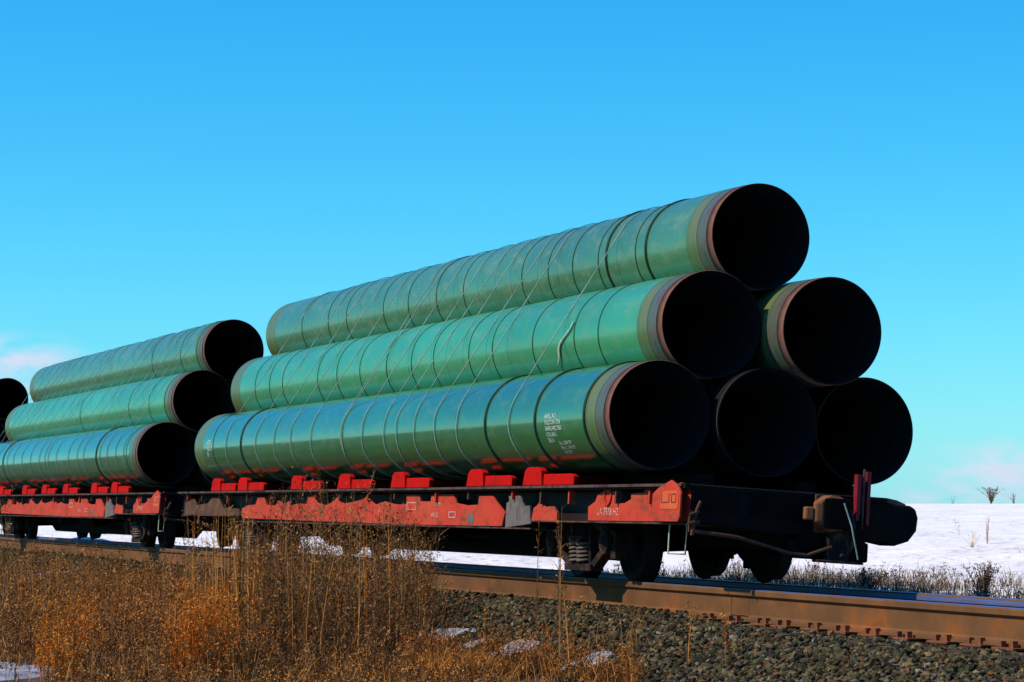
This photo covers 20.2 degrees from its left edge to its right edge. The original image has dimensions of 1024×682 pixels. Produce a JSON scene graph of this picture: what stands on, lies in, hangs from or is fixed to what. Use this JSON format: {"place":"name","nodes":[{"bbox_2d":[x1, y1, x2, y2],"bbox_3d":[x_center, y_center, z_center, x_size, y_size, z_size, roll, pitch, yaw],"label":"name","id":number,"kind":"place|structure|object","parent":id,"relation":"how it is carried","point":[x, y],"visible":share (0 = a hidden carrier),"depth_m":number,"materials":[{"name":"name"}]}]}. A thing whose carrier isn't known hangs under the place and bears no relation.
{"place":"outdoors","nodes":[
{"label":"outdoors","id":0,"kind":"place"},
{"bbox_2d":[0,559,1019,681],"bbox_3d":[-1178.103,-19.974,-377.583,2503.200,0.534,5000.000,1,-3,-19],"label":"ground","id":1,"kind":"structure","parent":0,"point":[835,678],"depth_m":24.25,"materials":[{"name":"brown soil"}]},
{"bbox_2d":[0,484,20,661],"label":"dry weed","id":2,"kind":"object","parent":1,"relation":"on","point":[8,570],"visible":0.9,"depth_m":27.93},
{"bbox_2d":[0,662,51,680],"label":"snow patch","id":3,"kind":"object","parent":1,"relation":"on","point":[25,672],"visible":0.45,"depth_m":25.30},
{"bbox_2d":[105,573,147,651],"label":"dry weed","id":4,"kind":"object","parent":1,"relation":"on","point":[127,608],"visible":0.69,"depth_m":26.84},
{"bbox_2d":[147,555,187,636],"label":"dry weed","id":5,"kind":"object","parent":1,"relation":"on","point":[163,596],"visible":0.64,"depth_m":27.44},
{"bbox_2d":[187,543,203,600],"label":"dry weed","id":6,"kind":"object","parent":1,"relation":"on","point":[195,568],"visible":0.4,"depth_m":27.47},
{"bbox_2d":[201,504,218,617],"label":"dry weed","id":7,"kind":"object","parent":1,"relation":"on","point":[211,557],"visible":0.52,"depth_m":25.93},
{"bbox_2d":[224,507,249,655],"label":"dry weed","id":8,"kind":"object","parent":1,"relation":"on","point":[238,587],"visible":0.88,"depth_m":25.50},
{"bbox_2d":[241,541,261,628],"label":"dry weed","id":9,"kind":"object","parent":1,"relation":"on","point":[257,568],"visible":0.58,"depth_m":26.14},
{"bbox_2d":[257,488,301,634],"bbox_3d":[-2.234,2.246,27.360,0.605,1.729,0.535,1,-3,-19],"label":"dry weed","id":10,"kind":"object","parent":1,"relation":"on","point":[283,508],"visible":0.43,"depth_m":27.39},
{"bbox_2d":[264,519,304,660],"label":"dry weed","id":11,"kind":"object","parent":1,"relation":"on","point":[283,551],"visible":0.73,"depth_m":26.08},
{"bbox_2d":[254,484,315,596],"bbox_3d":[-2.483,2.370,30.391,0.775,1.799,0.540,1,-3,-19],"label":"dry weed","id":12,"kind":"object","parent":1,"relation":"on","point":[282,523],"visible":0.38,"depth_m":30.39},
{"bbox_2d":[265,466,320,602],"bbox_3d":[-2.293,2.254,29.855,0.680,1.916,0.773,1,-3,-19],"label":"dry weed","id":13,"kind":"object","parent":1,"relation":"on","point":[299,527],"visible":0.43,"depth_m":29.91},
{"bbox_2d":[284,498,340,625],"bbox_3d":[-2.040,2.344,28.464,0.698,1.660,0.776,2,-4,-31],"label":"dry weed","id":14,"kind":"object","parent":1,"relation":"on","point":[306,538],"visible":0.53,"depth_m":28.43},
{"bbox_2d":[303,508,340,642],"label":"dry weed","id":15,"kind":"object","parent":1,"relation":"on","point":[322,564],"visible":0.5,"depth_m":26.92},
{"bbox_2d":[305,479,352,629],"bbox_3d":[-1.743,2.231,27.874,0.729,1.784,0.717,1,-3,-19],"label":"dry weed","id":16,"kind":"object","parent":1,"relation":"on","point":[329,536],"visible":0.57,"depth_m":27.89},
{"bbox_2d":[304,467,353,607],"bbox_3d":[-1.996,2.316,30.889,0.570,1.977,0.761,-1,-3,18],"label":"dry weed","id":17,"kind":"object","parent":1,"relation":"on","point":[320,518],"visible":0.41,"depth_m":30.93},
{"bbox_2d":[0,488,661,681],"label":"dry grass","id":18,"kind":"structure","parent":1,"relation":"on","point":[67,624],"depth_m":25.85,"materials":[{"name":"plant"}]},
{"bbox_2d":[327,522,368,648],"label":"dry weed","id":19,"kind":"object","parent":1,"relation":"on","point":[353,580],"visible":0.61,"depth_m":26.72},
{"bbox_2d":[322,466,375,588],"bbox_3d":[-1.658,2.253,30.089,0.689,1.935,0.814,-2,-4,27],"label":"dry weed","id":20,"kind":"object","parent":1,"relation":"on","point":[351,516],"visible":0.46,"depth_m":30.11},
{"bbox_2d":[335,495,374,635],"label":"dry weed","id":21,"kind":"object","parent":1,"relation":"on","point":[358,514],"visible":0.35,"depth_m":28.28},
{"bbox_2d":[362,505,394,634],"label":"dry weed","id":22,"kind":"object","parent":1,"relation":"on","point":[378,545],"visible":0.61,"depth_m":27.32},
{"bbox_2d":[369,500,398,632],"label":"dry weed","id":23,"kind":"object","parent":1,"relation":"on","point":[384,505],"visible":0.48,"depth_m":28.48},
{"bbox_2d":[388,536,439,641],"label":"dry weed","id":24,"kind":"object","parent":1,"relation":"on","point":[401,584],"visible":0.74,"depth_m":27.55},
{"bbox_2d":[398,550,430,633],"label":"dry weed","id":25,"kind":"object","parent":1,"relation":"on","point":[411,579],"visible":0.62,"depth_m":28.13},
{"bbox_2d":[405,628,475,644],"bbox_3d":[-0.812,3.143,30.185,0.542,0.267,1.543,2,-4,-36],"label":"snow patch","id":26,"kind":"object","parent":1,"relation":"on","point":[451,632],"visible":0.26,"depth_m":29.99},
{"bbox_2d":[441,591,465,648],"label":"dry weed","id":27,"kind":"object","parent":1,"relation":"on","point":[456,624],"visible":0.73,"depth_m":27.51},
{"bbox_2d":[476,605,497,652],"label":"dry weed","id":28,"kind":"object","parent":1,"relation":"on","point":[486,633],"visible":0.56,"depth_m":26.90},
{"bbox_2d":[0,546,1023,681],"bbox_3d":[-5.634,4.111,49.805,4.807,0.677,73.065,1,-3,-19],"label":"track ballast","id":29,"kind":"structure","parent":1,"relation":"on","point":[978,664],"depth_m":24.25,"materials":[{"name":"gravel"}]},
{"bbox_2d":[0,537,1023,647],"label":"rail","id":30,"kind":"object","parent":29,"relation":"on","point":[993,625],"depth_m":26.01,"materials":[{"name":"metal"}]},
{"bbox_2d":[0,513,13,534],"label":"flatcar","id":31,"kind":"object","parent":30,"relation":"on","point":[4,531],"visible":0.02,"depth_m":74.64,"materials":[{"name":"black metal"}]},
{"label":"steel pipe","id":32,"kind":"object","parent":31,"relation":"on","visible":0},
{"bbox_2d":[0,422,3,442],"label":"steel pipe","id":33,"kind":"object","parent":32,"relation":"on","point":[1,432],"visible":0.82,"depth_m":72.42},
{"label":"steel pipe","id":34,"kind":"object","parent":31,"relation":"on","visible":0},
{"bbox_2d":[0,421,8,441],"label":"steel pipe","id":35,"kind":"object","parent":34,"relation":"on","point":[6,439],"visible":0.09,"depth_m":73.04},
{"bbox_2d":[0,378,27,420],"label":"steel pipe","id":36,"kind":"object","parent":35,"relation":"on","point":[13,393],"visible":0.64,"depth_m":74.29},
{"bbox_2d":[0,482,241,548],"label":"flatcar","id":37,"kind":"object","parent":30,"relation":"on","point":[145,516],"visible":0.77,"depth_m":52.20,"materials":[{"name":"red metal"}]},
{"bbox_2d":[0,422,196,488],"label":"steel pipe","id":38,"kind":"object","parent":37,"relation":"on","point":[161,453],"visible":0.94,"depth_m":52.19,"materials":[{"name":"green metal"}]},
{"bbox_2d":[36,433,212,489],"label":"steel pipe","id":39,"kind":"object","parent":37,"relation":"on","point":[198,477],"visible":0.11,"depth_m":49.79,"materials":[{"name":"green metal"}]},
{"bbox_2d":[5,370,232,440],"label":"steel pipe","id":40,"kind":"object","parent":39,"relation":"on","point":[191,402],"visible":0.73,"depth_m":52.45,"materials":[{"name":"green metal"}]},
{"bbox_2d":[177,467,917,582],"bbox_3d":[-0.596,2.272,36.375,2.971,1.180,22.111,1,-3,-19],"label":"flatcar","id":41,"kind":"object","parent":30,"relation":"on","point":[636,526],"visible":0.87,"depth_m":29.06,"materials":[{"name":"red paint"}]},
{"bbox_2d":[195,360,710,482],"bbox_3d":[-1.486,1.184,35.999,1.097,1.097,17.875,5,-5,-19],"label":"steel pipe","id":42,"kind":"object","parent":41,"relation":"on","point":[635,416],"visible":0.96,"depth_m":31.07,"materials":[{"name":"green metal"}]},
{"bbox_2d":[280,368,817,483],"bbox_3d":[-0.435,1.268,36.217,1.079,1.079,17.874,5,-5,-19],"label":"steel pipe","id":43,"kind":"object","parent":41,"relation":"on","point":[763,422],"visible":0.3,"depth_m":28.55,"materials":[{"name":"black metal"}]},
{"bbox_2d":[231,270,760,411],"bbox_3d":[-0.963,0.314,36.358,1.079,1.079,17.875,5,-5,-19],"label":"steel pipe","id":44,"kind":"object","parent":43,"relation":"on","point":[703,325],"visible":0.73,"depth_m":31.16,"materials":[{"name":"green metal"}]},
{"bbox_2d":[557,321,573,364],"bbox_3d":[0.543,0.021,30.362,0.058,0.431,0.629,1,-3,-15],"label":"strap tail","id":45,"kind":"object","parent":44,"relation":"on","point":[559,344],"visible":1,"depth_m":30.40},
{"bbox_2d":[714,377,912,485],"bbox_3d":[0.551,1.361,36.621,1.079,1.079,17.874,5,-5,-19],"label":"steel pipe","id":46,"kind":"object","parent":41,"relation":"on","point":[865,423],"visible":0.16,"depth_m":28.97,"materials":[{"name":"black metal"}]},
{"bbox_2d":[738,277,880,388],"bbox_3d":[0.198,0.379,36.253,1.079,1.079,17.875,5,-5,-19],"label":"steel pipe","id":47,"kind":"object","parent":46,"relation":"on","point":[821,332],"visible":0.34,"depth_m":28.44,"materials":[{"name":"green metal"}]},
{"bbox_2d":[266,183,809,354],"bbox_3d":[-0.452,-0.555,36.747,1.097,1.097,17.875,5,-5,-19],"label":"steel pipe","id":48,"kind":"object","parent":47,"relation":"on","point":[753,237],"visible":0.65,"depth_m":31.53,"materials":[{"name":"green metal"}]},
{"bbox_2d":[225,291,334,483],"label":"load strap","id":49,"kind":"object","parent":48,"relation":"attached to","point":[259,382],"visible":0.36,"depth_m":42.50,"materials":[{"name":"metal"}]},
{"bbox_2d":[254,282,368,481],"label":"load strap","id":50,"kind":"object","parent":48,"relation":"attached to","point":[289,380],"visible":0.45,"depth_m":40.71,"materials":[{"name":"metal"}]},
{"bbox_2d":[273,277,387,476],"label":"load strap","id":51,"kind":"object","parent":48,"relation":"attached to","point":[311,371],"visible":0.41,"depth_m":39.81,"materials":[{"name":"metal"}]},
{"bbox_2d":[290,272,406,481],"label":"load strap","id":52,"kind":"object","parent":48,"relation":"attached to","point":[324,374],"visible":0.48,"depth_m":38.92,"materials":[{"name":"metal"}]},
{"bbox_2d":[310,266,430,478],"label":"load strap","id":53,"kind":"object","parent":48,"relation":"attached to","point":[349,365],"visible":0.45,"depth_m":37.96,"materials":[{"name":"metal"}]},
{"bbox_2d":[340,258,458,479],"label":"load strap","id":54,"kind":"object","parent":48,"relation":"attached to","point":[377,365],"visible":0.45,"depth_m":36.55,"materials":[{"name":"metal"}]},
{"bbox_2d":[341,255,472,479],"bbox_3d":[-0.559,0.375,36.817,3.230,2.949,0.226,5,-5,-19],"label":"load strap","id":55,"kind":"object","parent":48,"relation":"attached to","point":[389,351],"visible":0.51,"depth_m":36.47,"materials":[{"name":"metal"}]},
{"bbox_2d":[361,251,487,476],"bbox_3d":[-0.285,0.330,36.021,3.230,2.949,0.094,5,-5,-19],"label":"load strap","id":56,"kind":"object","parent":48,"relation":"attached to","point":[402,357],"visible":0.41,"depth_m":35.64,"materials":[{"name":"metal"}]},
{"bbox_2d":[383,244,514,480],"bbox_3d":[0.024,0.280,35.124,3.230,2.949,0.094,5,-5,-19],"label":"load strap","id":57,"kind":"object","parent":48,"relation":"attached to","point":[421,359],"visible":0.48,"depth_m":34.74,"materials":[{"name":"metal"}]},
{"bbox_2d":[395,239,532,479],"bbox_3d":[0.218,0.248,34.561,3.230,2.949,0.226,5,-5,-19],"label":"load strap","id":58,"kind":"object","parent":48,"relation":"attached to","point":[434,359],"visible":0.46,"depth_m":34.20,"materials":[{"name":"metal"}]},
{"bbox_2d":[413,235,548,477],"bbox_3d":[0.428,0.213,33.953,3.230,2.949,0.094,5,-5,-19],"label":"load strap","id":59,"kind":"object","parent":48,"relation":"attached to","point":[451,356],"visible":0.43,"depth_m":33.55,"materials":[{"name":"metal"}]},
{"bbox_2d":[433,228,574,474],"bbox_3d":[0.709,0.167,33.135,3.230,2.949,0.226,5,-5,-19],"label":"load strap","id":60,"kind":"object","parent":48,"relation":"attached to","point":[481,342],"visible":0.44,"depth_m":32.76,"materials":[{"name":"metal"}]},
{"bbox_2d":[456,223,595,477],"bbox_3d":[0.951,0.128,32.433,3.230,2.949,0.094,5,-5,-19],"label":"load strap","id":61,"kind":"object","parent":48,"relation":"attached to","point":[499,343],"visible":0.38,"depth_m":32.05,"materials":[{"name":"metal"}]},
{"bbox_2d":[508,206,660,476],"bbox_3d":[1.552,0.029,30.689,3.230,2.949,0.109,5,-5,-19],"label":"load strap","id":62,"kind":"object","parent":48,"relation":"attached to","point":[558,330],"visible":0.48,"depth_m":30.31,"materials":[{"name":"metal"}]},
{"bbox_2d":[0,534,1023,607],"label":"rail","id":63,"kind":"object","parent":29,"relation":"on","point":[968,600],"depth_m":29.64,"materials":[{"name":"metal"}]},
{"bbox_2d":[659,613,724,622],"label":"railway sleeper","id":64,"kind":"object","parent":29,"relation":"on","point":[710,615],"visible":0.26,"depth_m":26.46,"materials":[{"name":"brown wood"}]},
{"bbox_2d":[684,616,754,625],"bbox_3d":[2.815,2.629,26.234,2.600,0.269,0.340,1,-3,-19],"label":"railway sleeper","id":65,"kind":"object","parent":29,"relation":"on","point":[737,621],"visible":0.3,"depth_m":25.86,"materials":[{"name":"brown wood"}]},
{"bbox_2d":[720,604,730,663],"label":"dry weed","id":66,"kind":"object","parent":29,"relation":"on","point":[724,631],"visible":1,"depth_m":23.49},
{"bbox_2d":[711,618,775,627],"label":"railway sleeper","id":67,"kind":"object","parent":29,"relation":"on","point":[766,620],"visible":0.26,"depth_m":25.37,"materials":[{"name":"brown wood"}]},
{"bbox_2d":[733,620,802,629],"bbox_3d":[3.170,2.575,25.286,2.600,0.269,0.340,1,-3,-19],"label":"railway sleeper","id":68,"kind":"object","parent":29,"relation":"on","point":[786,625],"visible":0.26,"depth_m":24.92,"materials":[{"name":"brown wood"}]},
{"bbox_2d":[765,622,827,634],"bbox_3d":[3.375,2.544,24.733,2.600,0.269,0.340,1,-3,-19],"label":"railway sleeper","id":69,"kind":"object","parent":29,"relation":"on","point":[808,624],"visible":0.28,"depth_m":24.38,"materials":[{"name":"brown wood"}]},
{"bbox_2d":[788,625,862,635],"bbox_3d":[3.553,2.513,24.178,2.600,0.269,0.340,1,-3,-19],"label":"railway sleeper","id":70,"kind":"object","parent":29,"relation":"on","point":[846,628],"visible":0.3,"depth_m":23.81,"materials":[{"name":"brown wood"}]},
{"bbox_2d":[817,628,893,638],"bbox_3d":[3.740,2.483,23.653,2.600,0.269,0.340,1,-3,-19],"label":"railway sleeper","id":71,"kind":"object","parent":29,"relation":"on","point":[876,631],"visible":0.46,"depth_m":23.29,"materials":[{"name":"brown wood"}]},
{"bbox_2d":[846,631,931,644],"bbox_3d":[3.915,2.448,23.029,2.600,0.269,0.340,1,-3,-18],"label":"railway sleeper","id":72,"kind":"object","parent":29,"relation":"on","point":[908,635],"visible":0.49,"depth_m":22.67,"materials":[{"name":"brown wood"}]},
{"bbox_2d":[884,634,964,645],"bbox_3d":[4.139,2.417,22.486,2.600,0.269,0.340,1,-3,-19],"label":"railway sleeper","id":73,"kind":"object","parent":29,"relation":"on","point":[947,641],"visible":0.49,"depth_m":22.12,"materials":[{"name":"brown wood"}]},
{"bbox_2d":[917,637,994,649],"bbox_3d":[4.320,2.389,21.993,2.600,0.269,0.340,1,-3,-18],"label":"railway sleeper","id":74,"kind":"object","parent":29,"relation":"on","point":[969,644],"visible":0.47,"depth_m":21.64,"materials":[{"name":"brown wood"}]},
{"bbox_2d":[947,641,1023,655],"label":"railway sleeper","id":75,"kind":"object","parent":29,"relation":"on","point":[1014,645],"visible":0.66,"depth_m":21.08,"materials":[{"name":"brown wood"}]},
{"bbox_2d":[995,655,1023,658],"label":"railway sleeper","id":76,"kind":"object","parent":29,"relation":"on","point":[1006,656],"visible":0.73,"depth_m":20.34,"materials":[{"name":"grey wood"}]},
{"bbox_2d":[491,639,539,656],"bbox_3d":[0.029,3.013,27.791,0.550,0.238,0.954,1,-3,-19],"label":"snow patch","id":77,"kind":"object","parent":1,"relation":"on","point":[518,646],"visible":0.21,"depth_m":27.76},
{"bbox_2d":[528,520,541,670],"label":"dry weed","id":78,"kind":"object","parent":1,"relation":"on","point":[537,587],"visible":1,"depth_m":26.21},
{"bbox_2d":[543,507,579,676],"bbox_3d":[0.440,2.218,25.593,0.332,1.554,0.351,-1,-3,18],"label":"dry weed","id":79,"kind":"object","parent":1,"relation":"on","point":[559,579],"visible":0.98,"depth_m":25.57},
{"bbox_2d":[560,586,594,677],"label":"dry weed","id":80,"kind":"object","parent":1,"relation":"on","point":[567,640],"visible":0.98,"depth_m":25.29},
{"bbox_2d":[561,651,613,669],"bbox_3d":[0.743,2.915,25.904,0.822,0.234,0.483,-3,-4,41],"label":"snow patch","id":81,"kind":"object","parent":1,"relation":"on","point":[606,653],"visible":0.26,"depth_m":25.82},
{"bbox_2d":[613,605,641,681],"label":"dry weed","id":82,"kind":"object","parent":1,"relation":"on","point":[629,642],"visible":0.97,"depth_m":24.29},
{"bbox_2d":[683,600,694,666],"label":"dry weed","id":83,"kind":"object","parent":1,"relation":"on","point":[688,633],"visible":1,"depth_m":24.09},
{"bbox_2d":[0,504,1023,598],"bbox_3d":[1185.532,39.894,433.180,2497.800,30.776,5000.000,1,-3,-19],"label":"snow field","id":84,"kind":"structure","parent":0,"point":[937,538],"depth_m":57.27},
{"bbox_2d":[562,548,1023,598],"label":"frosted grass","id":85,"kind":"structure","parent":84,"relation":"on","point":[839,580],"depth_m":35.85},
{"bbox_2d":[852,566,903,589],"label":"bare shrub","id":86,"kind":"object","parent":84,"relation":"on","point":[862,573],"visible":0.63,"depth_m":34.89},
{"bbox_2d":[964,532,982,547],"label":"dry weed","id":87,"kind":"object","parent":84,"relation":"on","point":[972,544],"visible":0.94,"depth_m":55.85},
{"bbox_2d":[952,562,1000,596],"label":"bare shrub","id":88,"kind":"object","parent":84,"relation":"on","point":[985,579],"visible":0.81,"depth_m":33.36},
{"bbox_2d":[985,518,990,543],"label":"dry weed","id":89,"kind":"object","parent":84,"relation":"on","point":[987,532],"visible":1,"depth_m":61.85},
{"bbox_2d":[980,486,1002,503],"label":"bare shrub","id":90,"kind":"object","parent":84,"relation":"on","point":[991,497],"visible":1,"depth_m":171.74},
{"bbox_2d":[0,0,1023,503],"label":"sky","id":91,"kind":"structure","parent":0,"point":[167,166],"materials":[{"name":"blue"}]},
{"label":"steel pipe","id":92,"kind":"object","parent":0,"visible":0},
{"bbox_2d":[228,382,236,412],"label":"steel pipe","id":93,"kind":"object","parent":92,"relation":"on","point":[233,409],"visible":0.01,"depth_m":49.03,"materials":[{"name":"green metal"}]},
{"bbox_2d":[30,319,263,401],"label":"steel pipe","id":94,"kind":"object","parent":93,"relation":"on","point":[226,350],"visible":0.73,"depth_m":52.91,"materials":[{"name":"green metal"}]},
{"bbox_2d":[0,361,65,489],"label":"load strap","id":95,"kind":"object","parent":94,"relation":"attached to","point":[24,408],"visible":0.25,"depth_m":63.75,"materials":[{"name":"metal"}]},
{"bbox_2d":[0,359,72,489],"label":"load strap","id":96,"kind":"object","parent":94,"relation":"attached to","point":[25,415],"visible":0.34,"depth_m":62.83,"materials":[{"name":"fabric"}]},
{"bbox_2d":[3,357,81,488],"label":"load strap","id":97,"kind":"object","parent":94,"relation":"attached to","point":[31,414],"visible":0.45,"depth_m":62.06,"materials":[{"name":"metal"}]},
{"bbox_2d":[6,356,83,486],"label":"load strap","id":98,"kind":"object","parent":94,"relation":"attached to","point":[33,417],"visible":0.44,"depth_m":61.53,"materials":[{"name":"metal"}]},
{"bbox_2d":[13,355,87,488],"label":"load strap","id":99,"kind":"object","parent":94,"relation":"attached to","point":[39,415],"visible":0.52,"depth_m":60.83,"materials":[{"name":"fabric"}]},
{"bbox_2d":[21,352,100,487],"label":"load strap","id":100,"kind":"object","parent":94,"relation":"attached to","point":[47,415],"visible":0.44,"depth_m":59.83,"materials":[{"name":"metal"}]},
{"bbox_2d":[30,349,111,488],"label":"load strap","id":101,"kind":"object","parent":94,"relation":"attached to","point":[60,408],"visible":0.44,"depth_m":58.85,"materials":[{"name":"fabric"}]},
{"bbox_2d":[38,347,118,487],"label":"load strap","id":102,"kind":"object","parent":94,"relation":"attached to","point":[66,411],"visible":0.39,"depth_m":57.81,"materials":[{"name":"metal"}]},
{"bbox_2d":[44,345,127,486],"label":"load strap","id":103,"kind":"object","parent":94,"relation":"attached to","point":[70,413],"visible":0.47,"depth_m":57.16,"materials":[{"name":"metal"}]},
{"bbox_2d":[47,344,130,485],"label":"load strap","id":104,"kind":"object","parent":94,"relation":"attached to","point":[75,410],"visible":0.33,"depth_m":56.82,"materials":[{"name":"metal"}]},
{"bbox_2d":[56,342,137,487],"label":"load strap","id":105,"kind":"object","parent":94,"relation":"attached to","point":[84,408],"visible":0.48,"depth_m":55.99,"materials":[{"name":"fabric"}]},
{"bbox_2d":[67,338,154,486],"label":"load strap","id":106,"kind":"object","parent":94,"relation":"attached to","point":[95,408],"visible":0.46,"depth_m":54.72,"materials":[{"name":"metal"}]},
{"bbox_2d":[76,335,164,483],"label":"load strap","id":107,"kind":"object","parent":94,"relation":"attached to","point":[106,405],"visible":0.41,"depth_m":53.78,"materials":[{"name":"metal"}]},
{"bbox_2d":[83,333,171,486],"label":"load strap","id":108,"kind":"object","parent":94,"relation":"attached to","point":[110,408],"visible":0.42,"depth_m":53.16,"materials":[{"name":"metal"}]},
{"bbox_2d":[99,329,187,487],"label":"load strap","id":109,"kind":"object","parent":94,"relation":"attached to","point":[127,404],"visible":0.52,"depth_m":51.74,"materials":[{"name":"metal"}]},
{"bbox_2d":[106,327,201,490],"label":"load strap","id":110,"kind":"object","parent":94,"relation":"attached to","point":[129,411],"visible":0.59,"depth_m":51.09,"materials":[{"name":"metal"}]},
{"bbox_2d":[115,323,210,490],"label":"load strap","id":111,"kind":"object","parent":94,"relation":"attached to","point":[142,405],"visible":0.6,"depth_m":50.32,"materials":[{"name":"metal"}]},
{"bbox_2d":[123,321,217,489],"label":"load strap","id":112,"kind":"object","parent":94,"relation":"attached to","point":[148,407],"visible":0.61,"depth_m":49.65,"materials":[{"name":"metal"}]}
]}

